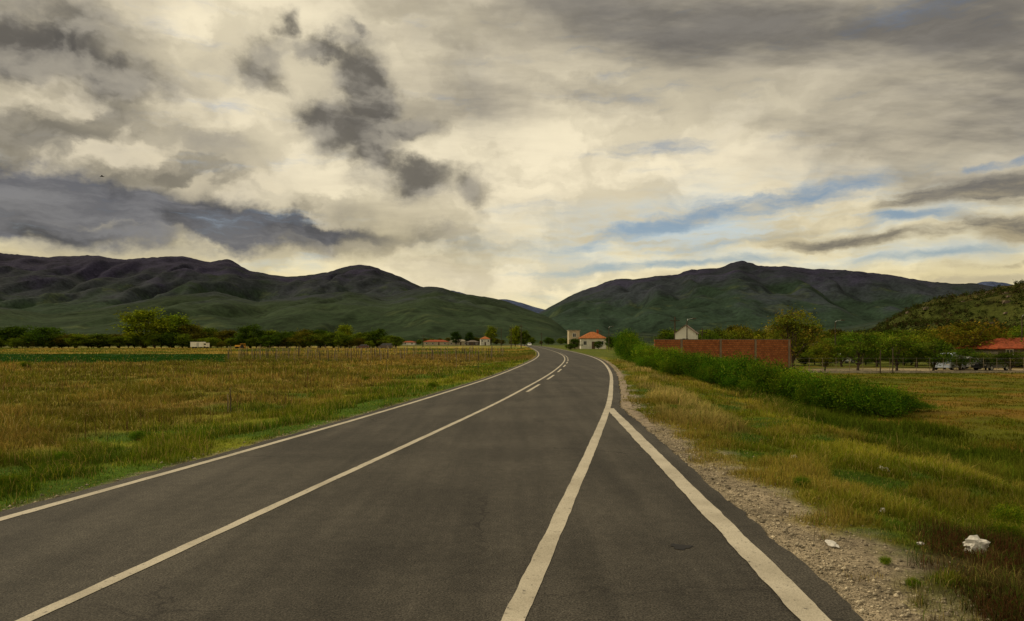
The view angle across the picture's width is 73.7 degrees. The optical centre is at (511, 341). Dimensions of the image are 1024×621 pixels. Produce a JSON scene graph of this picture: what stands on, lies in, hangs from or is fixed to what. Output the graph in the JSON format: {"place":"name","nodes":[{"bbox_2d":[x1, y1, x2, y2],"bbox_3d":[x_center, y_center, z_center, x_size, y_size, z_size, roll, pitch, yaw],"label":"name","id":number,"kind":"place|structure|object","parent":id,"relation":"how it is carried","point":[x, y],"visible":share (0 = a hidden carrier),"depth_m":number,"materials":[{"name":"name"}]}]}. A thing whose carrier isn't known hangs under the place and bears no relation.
{"place":"outdoors","nodes":[
{"label":"outdoors","id":0,"kind":"place"},
{"bbox_2d":[0,253,420,313],"bbox_3d":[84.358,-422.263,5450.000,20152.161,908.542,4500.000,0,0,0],"label":"mountain","id":1,"kind":"structure","parent":0,"point":[53,285],"depth_m":4950.49,"materials":[{"name":"green plant"}]},
{"bbox_2d":[0,286,566,342],"bbox_3d":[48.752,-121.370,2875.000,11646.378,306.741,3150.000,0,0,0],"label":"mountain","id":2,"kind":"structure","parent":0,"point":[428,312],"depth_m":2018.41,"materials":[{"name":"green plant"}]},
{"bbox_2d":[0,344,863,620],"bbox_3d":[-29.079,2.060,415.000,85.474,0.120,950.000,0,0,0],"label":"road","id":3,"kind":"structure","parent":0,"point":[451,523],"depth_m":7.19,"materials":[{"name":"grey asphalt"}]},
{"bbox_2d":[0,346,538,520],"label":"road marking","id":4,"kind":"object","parent":3,"relation":"on","point":[86,495],"visible":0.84,"depth_m":10.83,"materials":[{"name":"paint"}]},
{"bbox_2d":[15,345,564,620],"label":"road marking","id":5,"kind":"object","parent":3,"relation":"on","point":[87,591],"visible":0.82,"depth_m":6.85,"materials":[{"name":"paint"}]},
{"bbox_2d":[501,347,612,620],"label":"road marking","id":6,"kind":"object","parent":3,"relation":"on","point":[520,604],"visible":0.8,"depth_m":6.85,"materials":[{"name":"paint"}]},
{"bbox_2d":[604,360,657,430],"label":"kerb","id":7,"kind":"structure","parent":3,"relation":"on","point":[626,406],"depth_m":21.37,"materials":[{"name":"concrete"}]},
{"bbox_2d":[606,408,830,620],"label":"road marking","id":8,"kind":"object","parent":3,"relation":"on","point":[799,603],"visible":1,"depth_m":6.67,"materials":[{"name":"paint"}]},
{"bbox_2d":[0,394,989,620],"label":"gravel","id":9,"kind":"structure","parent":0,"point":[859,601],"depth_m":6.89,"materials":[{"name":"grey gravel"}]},
{"bbox_2d":[0,343,1023,620],"bbox_3d":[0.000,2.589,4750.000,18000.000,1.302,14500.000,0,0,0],"label":"ground","id":10,"kind":"structure","parent":0,"point":[904,565],"depth_m":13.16,"materials":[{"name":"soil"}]},
{"bbox_2d":[0,473,24,490],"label":"weed plant","id":11,"kind":"object","parent":10,"relation":"on","point":[2,478],"visible":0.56,"depth_m":9.46,"materials":[{"name":"green plant"}]},
{"bbox_2d":[0,325,39,347],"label":"tree","id":12,"kind":"object","parent":10,"relation":"on","point":[12,331],"visible":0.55,"depth_m":253.52,"materials":[{"name":"green plant"}]},
{"bbox_2d":[13,335,38,347],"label":"tree","id":13,"kind":"object","parent":10,"relation":"on","point":[22,343],"visible":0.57,"depth_m":243.49,"materials":[{"name":"green plant"}]},
{"bbox_2d":[13,326,67,347],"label":"tree","id":14,"kind":"object","parent":10,"relation":"on","point":[45,334],"visible":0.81,"depth_m":241.73,"materials":[{"name":"green plant"}]},
{"bbox_2d":[46,333,94,347],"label":"tree","id":15,"kind":"object","parent":10,"relation":"on","point":[65,337],"visible":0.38,"depth_m":241.58,"materials":[{"name":"green plant"}]},
{"bbox_2d":[63,333,91,347],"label":"tree","id":16,"kind":"object","parent":10,"relation":"on","point":[76,342],"visible":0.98,"depth_m":239.35,"materials":[{"name":"green plant"}]},
{"bbox_2d":[78,333,118,347],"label":"tree","id":17,"kind":"object","parent":10,"relation":"on","point":[98,338],"visible":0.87,"depth_m":243.42,"materials":[{"name":"green plant"}]},
{"bbox_2d":[0,353,226,361],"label":"crop rows","id":18,"kind":"object","parent":10,"relation":"on","point":[121,356],"visible":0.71,"depth_m":98.12,"materials":[{"name":"green plant"}]},
{"bbox_2d":[109,336,129,347],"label":"tree","id":19,"kind":"object","parent":10,"relation":"on","point":[118,343],"visible":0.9,"depth_m":245.25,"materials":[{"name":"green plant"}]},
{"bbox_2d":[121,333,150,347],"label":"tree","id":20,"kind":"object","parent":10,"relation":"on","point":[137,339],"visible":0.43,"depth_m":242.33,"materials":[{"name":"green plant"}]},
{"bbox_2d":[106,306,180,347],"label":"tree","id":21,"kind":"object","parent":10,"relation":"on","point":[144,318],"visible":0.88,"depth_m":243.86,"materials":[{"name":"green plant"}]},
{"bbox_2d":[139,334,164,347],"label":"tree","id":22,"kind":"object","parent":10,"relation":"on","point":[151,340],"visible":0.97,"depth_m":238.69,"materials":[{"name":"green plant"}]},
{"bbox_2d":[158,332,181,347],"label":"tree","id":23,"kind":"object","parent":10,"relation":"on","point":[169,336],"visible":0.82,"depth_m":240.34,"materials":[{"name":"green plant"}]},
{"bbox_2d":[154,313,204,347],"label":"tree","id":24,"kind":"object","parent":10,"relation":"on","point":[178,320],"visible":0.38,"depth_m":256.50,"materials":[{"name":"green plant"}]},
{"bbox_2d":[169,333,193,347],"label":"tree","id":25,"kind":"object","parent":10,"relation":"on","point":[180,342],"visible":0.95,"depth_m":240.41,"materials":[{"name":"green plant"}]},
{"bbox_2d":[171,323,209,347],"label":"tree","id":26,"kind":"object","parent":10,"relation":"on","point":[194,329],"visible":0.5,"depth_m":255.45,"materials":[{"name":"green plant"}]},
{"bbox_2d":[190,342,209,347],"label":"box trailer","id":27,"kind":"object","parent":10,"relation":"on","point":[199,344],"visible":0.88,"depth_m":220.90,"materials":[{"name":"white paint"}]},
{"bbox_2d":[200,337,221,347],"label":"tree","id":28,"kind":"object","parent":10,"relation":"on","point":[212,341],"visible":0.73,"depth_m":243.03,"materials":[{"name":"green plant"}]},
{"bbox_2d":[213,329,242,347],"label":"tree","id":29,"kind":"object","parent":10,"relation":"on","point":[225,334],"visible":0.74,"depth_m":261.74,"materials":[{"name":"green plant"}]},
{"bbox_2d":[1,355,479,441],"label":"weed stalks","id":30,"kind":"object","parent":10,"relation":"on","point":[207,378],"visible":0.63,"depth_m":39.61,"materials":[{"name":"brown plant"}]},
{"bbox_2d":[230,323,267,347],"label":"tree","id":31,"kind":"object","parent":10,"relation":"on","point":[248,331],"visible":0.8,"depth_m":245.65,"materials":[{"name":"green plant"}]},
{"bbox_2d":[0,357,498,466],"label":"dry grass","id":32,"kind":"structure","parent":10,"relation":"on","point":[10,412],"depth_m":32.62,"materials":[{"name":"plant"}]},
{"bbox_2d":[253,335,280,347],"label":"tree","id":33,"kind":"object","parent":10,"relation":"on","point":[271,341],"visible":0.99,"depth_m":240.10,"materials":[{"name":"green plant"}]},
{"bbox_2d":[0,347,535,361],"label":"dry grass","id":34,"kind":"structure","parent":10,"relation":"on","point":[520,351],"depth_m":135.62,"materials":[{"name":"plant"}]},
{"bbox_2d":[274,331,298,344],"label":"tree","id":35,"kind":"object","parent":10,"relation":"on","point":[286,335],"visible":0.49,"depth_m":245.61,"materials":[{"name":"green plant"}]},
{"bbox_2d":[286,331,323,347],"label":"tree","id":36,"kind":"object","parent":10,"relation":"on","point":[300,334],"visible":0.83,"depth_m":238.95,"materials":[{"name":"green plant"}]},
{"bbox_2d":[295,334,325,347],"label":"tree","id":37,"kind":"object","parent":10,"relation":"on","point":[312,343],"visible":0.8,"depth_m":238.65,"materials":[{"name":"green plant"}]},
{"bbox_2d":[318,331,349,347],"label":"tree","id":38,"kind":"object","parent":10,"relation":"on","point":[329,336],"visible":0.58,"depth_m":243.49,"materials":[{"name":"green plant"}]},
{"bbox_2d":[329,332,350,347],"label":"tree","id":39,"kind":"object","parent":10,"relation":"on","point":[342,339],"visible":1,"depth_m":239.75,"materials":[{"name":"green plant"}]},
{"bbox_2d":[334,323,354,347],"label":"tree","id":40,"kind":"object","parent":10,"relation":"on","point":[345,328],"visible":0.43,"depth_m":258.73,"materials":[{"name":"green plant"}]},
{"bbox_2d":[347,332,375,344],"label":"tree","id":41,"kind":"object","parent":10,"relation":"on","point":[366,336],"visible":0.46,"depth_m":249.36,"materials":[{"name":"green plant"}]},
{"bbox_2d":[365,328,391,347],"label":"tree","id":42,"kind":"object","parent":10,"relation":"on","point":[377,334],"visible":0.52,"depth_m":252.57,"materials":[{"name":"green plant"}]},
{"bbox_2d":[387,336,404,347],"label":"tree","id":43,"kind":"object","parent":10,"relation":"on","point":[395,343],"visible":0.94,"depth_m":239.63,"materials":[{"name":"green plant"}]},
{"bbox_2d":[423,340,448,344],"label":"farm barn","id":44,"kind":"structure","parent":10,"relation":"on","point":[436,342],"depth_m":446.50,"materials":[{"name":"paint"}]},
{"bbox_2d":[449,330,461,343],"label":"tree","id":45,"kind":"object","parent":10,"relation":"on","point":[456,335],"visible":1,"depth_m":429.32,"materials":[{"name":"green plant"}]},
{"bbox_2d":[484,325,498,344],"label":"tree","id":46,"kind":"object","parent":10,"relation":"on","point":[491,331],"visible":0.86,"depth_m":479.07,"materials":[{"name":"green plant"}]},
{"bbox_2d":[506,325,522,345],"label":"tree","id":47,"kind":"object","parent":10,"relation":"on","point":[515,332],"visible":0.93,"depth_m":328.89,"materials":[{"name":"green plant"}]},
{"bbox_2d":[567,330,579,348],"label":"utility building","id":48,"kind":"structure","parent":10,"relation":"on","point":[572,334],"depth_m":194.30,"materials":[{"name":"paint"}]},
{"bbox_2d":[578,330,605,348],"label":"house","id":49,"kind":"structure","parent":10,"relation":"on","point":[589,339],"depth_m":190.00,"materials":[{"name":"paint"}]},
{"bbox_2d":[613,334,651,360],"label":"bush","id":50,"kind":"object","parent":10,"relation":"on","point":[628,340],"visible":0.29,"depth_m":75.75,"materials":[{"name":"green plant"}]},
{"bbox_2d":[622,344,656,363],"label":"bush","id":51,"kind":"object","parent":10,"relation":"on","point":[627,355],"visible":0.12,"depth_m":62.81,"materials":[{"name":"green plant"}]},
{"bbox_2d":[632,354,656,368],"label":"bush","id":52,"kind":"object","parent":10,"relation":"on","point":[644,362],"visible":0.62,"depth_m":51.74,"materials":[{"name":"green plant"}]},
{"bbox_2d":[625,342,665,363],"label":"bush","id":53,"kind":"object","parent":10,"relation":"on","point":[638,351],"visible":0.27,"depth_m":57.77,"materials":[{"name":"green plant"}]},
{"bbox_2d":[636,346,665,369],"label":"bush","id":54,"kind":"object","parent":10,"relation":"on","point":[649,352],"visible":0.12,"depth_m":53.88,"materials":[{"name":"green plant"}]},
{"bbox_2d":[651,328,677,341],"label":"tree","id":55,"kind":"object","parent":10,"relation":"on","point":[664,334],"visible":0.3,"depth_m":139.11,"materials":[{"name":"green plant"}]},
{"bbox_2d":[642,345,689,371],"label":"bush","id":56,"kind":"object","parent":10,"relation":"on","point":[660,353],"visible":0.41,"depth_m":49.78,"materials":[{"name":"green plant"}]},
{"bbox_2d":[656,358,685,375],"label":"bush","id":57,"kind":"object","parent":10,"relation":"on","point":[672,369],"visible":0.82,"depth_m":44.73,"materials":[{"name":"green plant"}]},
{"bbox_2d":[655,350,714,373],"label":"bush","id":58,"kind":"object","parent":10,"relation":"on","point":[680,356],"visible":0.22,"depth_m":46.39,"materials":[{"name":"green plant"}]},
{"bbox_2d":[674,325,698,338],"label":"house","id":59,"kind":"structure","parent":10,"relation":"on","point":[680,333],"depth_m":97.03,"materials":[{"name":"white paint"}]},
{"bbox_2d":[670,350,723,377],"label":"bush","id":60,"kind":"object","parent":10,"relation":"on","point":[696,359],"visible":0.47,"depth_m":42.73,"materials":[{"name":"green plant"}]},
{"bbox_2d":[690,366,725,384],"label":"bush","id":61,"kind":"object","parent":10,"relation":"on","point":[707,373],"visible":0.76,"depth_m":38.68,"materials":[{"name":"green plant"}]},
{"bbox_2d":[685,354,733,385],"bbox_3d":[12.164,1.760,39.923,4.107,2.074,4.011,0,0,1],"label":"bush","id":62,"kind":"object","parent":10,"relation":"on","point":[703,365],"visible":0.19,"depth_m":39.91,"materials":[{"name":"green plant"}]},
{"bbox_2d":[705,325,736,338],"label":"tree","id":63,"kind":"object","parent":10,"relation":"on","point":[723,335],"visible":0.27,"depth_m":91.38,"materials":[{"name":"green plant"}]},
{"bbox_2d":[654,339,790,370],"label":"brick wall","id":64,"kind":"structure","parent":10,"relation":"on","point":[776,349],"depth_m":75.00,"materials":[{"name":"brick"}]},
{"bbox_2d":[714,375,741,388],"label":"bush","id":65,"kind":"object","parent":10,"relation":"on","point":[727,382],"visible":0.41,"depth_m":36.02,"materials":[{"name":"green plant"}]},
{"bbox_2d":[703,351,771,386],"bbox_3d":[12.628,1.744,37.639,3.641,2.626,4.232,0,0,-13],"label":"bush","id":66,"kind":"object","parent":10,"relation":"on","point":[731,367],"visible":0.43,"depth_m":37.20,"materials":[{"name":"green plant"}]},
{"bbox_2d":[727,324,754,338],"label":"tree","id":67,"kind":"object","parent":10,"relation":"on","point":[741,332],"visible":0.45,"depth_m":93.27,"materials":[{"name":"green plant"}]},
{"bbox_2d":[729,377,772,394],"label":"bush","id":68,"kind":"object","parent":10,"relation":"on","point":[755,386],"visible":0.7,"depth_m":34.16,"materials":[{"name":"green plant"}]},
{"bbox_2d":[751,327,772,338],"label":"tree","id":69,"kind":"object","parent":10,"relation":"on","point":[757,333],"visible":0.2,"depth_m":91.64,"materials":[{"name":"green plant"}]},
{"bbox_2d":[730,356,802,396],"bbox_3d":[13.210,2.024,35.111,4.382,2.556,4.020,0,0,-19],"label":"bush","id":70,"kind":"object","parent":10,"relation":"on","point":[756,372],"visible":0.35,"depth_m":34.54,"materials":[{"name":"green plant"}]},
{"bbox_2d":[754,364,829,403],"bbox_3d":[13.738,2.212,32.927,3.868,2.316,3.960,0,0,39],"label":"bush","id":71,"kind":"object","parent":10,"relation":"on","point":[782,381],"visible":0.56,"depth_m":32.76,"materials":[{"name":"green plant"}]},
{"bbox_2d":[758,305,836,367],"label":"tree","id":72,"kind":"object","parent":10,"relation":"on","point":[788,324],"visible":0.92,"depth_m":79.17,"materials":[{"name":"green plant"}]},
{"bbox_2d":[794,345,816,365],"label":"bush","id":73,"kind":"object","parent":10,"relation":"on","point":[802,361],"visible":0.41,"depth_m":88.63,"materials":[{"name":"green plant"}]},
{"bbox_2d":[787,381,833,408],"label":"bush","id":74,"kind":"object","parent":10,"relation":"on","point":[800,393],"visible":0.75,"depth_m":30.73,"materials":[{"name":"green plant"}]},
{"bbox_2d":[605,359,1023,620],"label":"verge grass","id":75,"kind":"structure","parent":10,"relation":"on","point":[984,469],"depth_m":13.58,"materials":[{"name":"green plant"}]},
{"bbox_2d":[794,322,838,346],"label":"tree","id":76,"kind":"object","parent":10,"relation":"on","point":[821,333],"visible":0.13,"depth_m":151.71,"materials":[{"name":"green plant"}]},
{"bbox_2d":[784,371,853,409],"bbox_3d":[14.365,2.337,31.615,3.381,2.012,3.929,0,0,5],"label":"bush","id":77,"kind":"object","parent":10,"relation":"on","point":[818,381],"visible":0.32,"depth_m":31.07,"materials":[{"name":"green plant"}]},
{"bbox_2d":[799,340,843,370],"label":"tree","id":78,"kind":"object","parent":10,"relation":"on","point":[820,352],"visible":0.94,"depth_m":73.56,"materials":[{"name":"green plant"}]},
{"bbox_2d":[814,374,891,413],"bbox_3d":[15.043,2.352,29.973,4.069,1.995,3.733,0,0,38],"label":"bush","id":79,"kind":"object","parent":10,"relation":"on","point":[840,387],"visible":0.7,"depth_m":29.71,"materials":[{"name":"green plant"}]},
{"bbox_2d":[831,329,894,370],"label":"tree","id":80,"kind":"object","parent":10,"relation":"on","point":[862,349],"visible":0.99,"depth_m":70.39,"materials":[{"name":"green plant"}]},
{"bbox_2d":[857,330,895,347],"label":"tree","id":81,"kind":"object","parent":10,"relation":"on","point":[878,336],"visible":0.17,"depth_m":118.28,"materials":[{"name":"green plant"}]},
{"bbox_2d":[863,339,892,366],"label":"tree","id":82,"kind":"object","parent":10,"relation":"on","point":[878,358],"visible":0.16,"depth_m":85.81,"materials":[{"name":"green plant"}]},
{"bbox_2d":[831,384,927,417],"bbox_3d":[15.452,2.529,28.738,3.814,1.513,3.724,0,0,14],"label":"bush","id":83,"kind":"object","parent":10,"relation":"on","point":[890,398],"visible":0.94,"depth_m":28.32,"materials":[{"name":"green plant"}]},
{"bbox_2d":[833,382,932,413],"bbox_3d":[16.424,2.534,30.461,4.107,1.428,4.011,0,0,39],"label":"bush","id":84,"kind":"object","parent":10,"relation":"on","point":[893,388],"visible":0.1,"depth_m":30.01,"materials":[{"name":"green plant"}]},
{"bbox_2d":[875,332,925,370],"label":"tree","id":85,"kind":"object","parent":10,"relation":"on","point":[902,347],"visible":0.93,"depth_m":71.21,"materials":[{"name":"green plant"}]},
{"bbox_2d":[799,358,1023,372],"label":"wire fence","id":86,"kind":"object","parent":10,"relation":"on","point":[916,371],"visible":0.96,"depth_m":68.90,"materials":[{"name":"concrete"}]},
{"bbox_2d":[901,576,923,587],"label":"weed plant","id":87,"kind":"object","parent":10,"relation":"on","point":[909,582],"visible":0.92,"depth_m":5.58,"materials":[{"name":"green plant"}]},
{"bbox_2d":[881,327,948,348],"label":"tree","id":88,"kind":"object","parent":10,"relation":"on","point":[906,332],"visible":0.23,"depth_m":110.76,"materials":[{"name":"green plant"}]},
{"bbox_2d":[888,335,944,366],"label":"tree","id":89,"kind":"object","parent":10,"relation":"on","point":[923,338],"visible":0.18,"depth_m":83.61,"materials":[{"name":"green plant"}]},
{"bbox_2d":[902,399,947,410],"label":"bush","id":90,"kind":"object","parent":10,"relation":"on","point":[928,406],"visible":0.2,"depth_m":30.38,"materials":[{"name":"green plant"}]},
{"bbox_2d":[908,338,960,370],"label":"tree","id":91,"kind":"object","parent":10,"relation":"on","point":[925,353],"visible":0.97,"depth_m":70.41,"materials":[{"name":"green plant"}]},
{"bbox_2d":[908,322,983,348],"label":"tree","id":92,"kind":"object","parent":10,"relation":"on","point":[946,327],"visible":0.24,"depth_m":117.29,"materials":[{"name":"green plant"}]},
{"bbox_2d":[935,353,962,369],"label":"parked van","id":93,"kind":"object","parent":10,"relation":"on","point":[950,366],"visible":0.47,"depth_m":74.56,"materials":[{"name":"paint"}]},
{"bbox_2d":[932,347,979,369],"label":"tree","id":94,"kind":"object","parent":10,"relation":"on","point":[962,355],"visible":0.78,"depth_m":73.27,"materials":[{"name":"green plant"}]},
{"bbox_2d":[888,515,1023,620],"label":"dead scrub","id":95,"kind":"object","parent":10,"relation":"on","point":[952,536],"visible":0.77,"depth_m":6.44,"materials":[{"name":"brown plant"}]},
{"bbox_2d":[928,318,1021,350],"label":"tree","id":96,"kind":"object","parent":10,"relation":"on","point":[974,330],"visible":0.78,"depth_m":86.67,"materials":[{"name":"green plant"}]},
{"bbox_2d":[962,535,989,553],"bbox_3d":[4.591,2.025,6.757,0.248,0.207,0.176,0,0,9],"label":"plastic bag","id":97,"kind":"object","parent":10,"relation":"on","point":[972,540],"visible":0.7,"depth_m":6.70,"materials":[{"name":"white plastic"}]},
{"bbox_2d":[969,350,1002,370],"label":"tree","id":98,"kind":"object","parent":10,"relation":"on","point":[984,356],"visible":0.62,"depth_m":73.62,"materials":[{"name":"green plant"}]},
{"bbox_2d":[956,338,1023,363],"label":"house","id":99,"kind":"structure","parent":10,"relation":"on","point":[1009,345],"depth_m":83.69,"materials":[{"name":"tile"}]},
{"bbox_2d":[971,357,1008,370],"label":"parked car","id":100,"kind":"object","parent":10,"relation":"on","point":[974,366],"visible":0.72,"depth_m":74.28,"materials":[{"name":"paint"}]},
{"bbox_2d":[979,500,1023,527],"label":"weed plant","id":101,"kind":"object","parent":10,"relation":"on","point":[1004,513],"visible":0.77,"depth_m":8.19,"materials":[{"name":"green plant"}]},
{"bbox_2d":[983,520,1023,542],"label":"weed plant","id":102,"kind":"object","parent":10,"relation":"on","point":[1003,526],"visible":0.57,"depth_m":7.36,"materials":[{"name":"green plant"}]},
{"bbox_2d":[991,350,1023,370],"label":"tree","id":103,"kind":"object","parent":10,"relation":"on","point":[1006,356],"visible":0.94,"depth_m":70.87,"materials":[{"name":"green plant"}]},
{"bbox_2d":[0,0,1023,308],"label":"sky","id":104,"kind":"structure","parent":0,"point":[535,153],"materials":[{"name":"grey"}]},
{"bbox_2d":[543,319,886,342],"bbox_3d":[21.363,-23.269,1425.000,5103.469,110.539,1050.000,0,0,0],"label":"hill","id":105,"kind":"structure","parent":0,"point":[646,337],"depth_m":1381.29,"materials":[{"name":"green plant"}]},
{"bbox_2d":[451,281,1012,312],"bbox_3d":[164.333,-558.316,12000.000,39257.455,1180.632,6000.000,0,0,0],"label":"mountain","id":106,"kind":"structure","parent":0,"point":[538,310],"depth_m":12810.83,"materials":[{"name":"green plant"}]},
{"bbox_2d":[539,261,997,334],"bbox_3d":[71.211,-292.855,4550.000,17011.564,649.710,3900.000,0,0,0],"label":"mountain","id":107,"kind":"structure","parent":0,"point":[745,293],"depth_m":3897.14,"materials":[{"name":"green plant"}]},
{"bbox_2d":[876,283,1023,331],"bbox_3d":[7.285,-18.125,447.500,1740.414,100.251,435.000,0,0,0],"label":"hill","id":108,"kind":"structure","parent":0,"point":[989,307],"depth_m":378.41,"materials":[{"name":"green plant"}]},
{"bbox_2d":[826,280,1023,336],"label":"hillside scrub","id":109,"kind":"object","parent":108,"relation":"on","point":[923,322],"visible":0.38,"depth_m":380.53,"materials":[{"name":"green plant"}]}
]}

